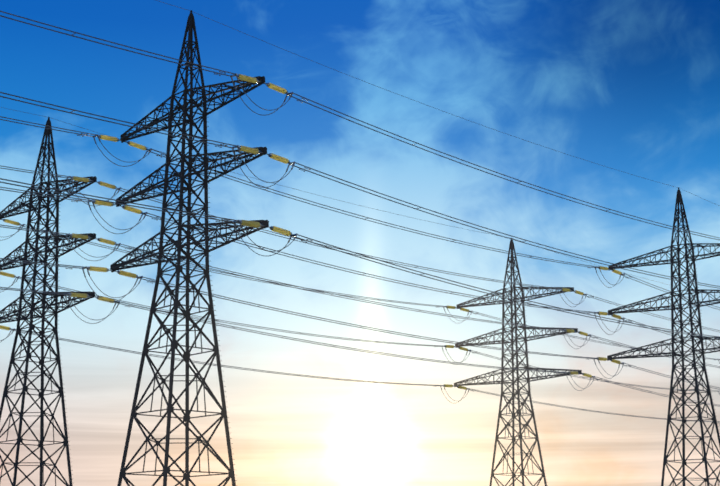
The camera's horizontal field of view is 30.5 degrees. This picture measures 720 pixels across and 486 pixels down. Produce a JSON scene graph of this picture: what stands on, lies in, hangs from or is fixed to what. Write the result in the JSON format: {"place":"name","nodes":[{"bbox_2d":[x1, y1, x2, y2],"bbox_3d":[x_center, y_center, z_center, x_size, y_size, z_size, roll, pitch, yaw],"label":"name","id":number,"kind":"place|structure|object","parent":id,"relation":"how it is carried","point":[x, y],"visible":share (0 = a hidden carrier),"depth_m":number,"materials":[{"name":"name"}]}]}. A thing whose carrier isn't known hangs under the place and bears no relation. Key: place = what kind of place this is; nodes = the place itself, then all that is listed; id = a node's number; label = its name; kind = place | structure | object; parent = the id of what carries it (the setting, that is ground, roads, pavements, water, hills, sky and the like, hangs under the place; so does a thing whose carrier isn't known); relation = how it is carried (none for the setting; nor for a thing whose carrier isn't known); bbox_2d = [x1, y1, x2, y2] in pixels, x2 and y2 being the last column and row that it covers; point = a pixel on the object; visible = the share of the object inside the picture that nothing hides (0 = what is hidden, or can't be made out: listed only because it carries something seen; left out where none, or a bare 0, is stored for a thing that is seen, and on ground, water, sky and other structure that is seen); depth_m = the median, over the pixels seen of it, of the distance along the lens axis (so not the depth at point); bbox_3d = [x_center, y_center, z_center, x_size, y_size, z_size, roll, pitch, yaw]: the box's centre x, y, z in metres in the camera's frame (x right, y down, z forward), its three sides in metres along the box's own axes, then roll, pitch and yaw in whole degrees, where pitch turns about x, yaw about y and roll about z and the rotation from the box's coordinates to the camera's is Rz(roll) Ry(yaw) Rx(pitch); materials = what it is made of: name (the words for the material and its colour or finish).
{"place":"outdoors","nodes":[
{"label":"outdoors","id":0,"kind":"place"},
{"bbox_2d":[0,0,719,485],"label":"sky","id":1,"kind":"structure","parent":0,"point":[632,87],"materials":[{"name":"blue"}]},
{"label":"ground","id":2,"kind":"structure","parent":0,"visible":0},
{"bbox_2d":[0,117,96,485],"bbox_3d":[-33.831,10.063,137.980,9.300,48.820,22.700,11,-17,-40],"label":"pylon","id":3,"kind":"object","parent":2,"relation":"on","point":[34,258],"visible":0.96,"depth_m":138.23,"materials":[{"name":"metal"}]},
{"bbox_2d":[110,10,268,485],"bbox_3d":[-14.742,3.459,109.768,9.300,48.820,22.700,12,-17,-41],"label":"pylon","id":4,"kind":"object","parent":2,"relation":"on","point":[182,176],"visible":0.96,"depth_m":109.81,"materials":[{"name":"metal"}]},
{"bbox_2d":[0,73,718,389],"bbox_3d":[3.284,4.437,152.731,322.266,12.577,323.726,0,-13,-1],"label":"insulator strings","id":5,"kind":"object","parent":4,"relation":"attached to","point":[241,148],"visible":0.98,"depth_m":121.57,"materials":[{"name":"yellow glass"}]},
{"bbox_2d":[0,0,719,425],"bbox_3d":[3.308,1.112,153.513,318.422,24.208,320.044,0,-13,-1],"label":"conductors","id":6,"kind":"object","parent":5,"relation":"attached to","point":[364,256],"visible":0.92,"depth_m":136.36,"materials":[{"name":"grey metal"}]},
{"bbox_2d":[454,238,581,485],"bbox_3d":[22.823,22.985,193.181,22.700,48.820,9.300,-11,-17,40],"label":"pylon","id":7,"kind":"object","parent":2,"relation":"on","point":[513,354],"visible":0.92,"depth_m":193.91,"materials":[{"name":"metal"}]},
{"bbox_2d":[607,187,719,485],"bbox_3d":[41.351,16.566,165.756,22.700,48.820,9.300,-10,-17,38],"label":"pylon","id":8,"kind":"object","parent":2,"relation":"on","point":[673,339],"visible":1,"depth_m":166.97,"materials":[{"name":"metal"}]}
]}

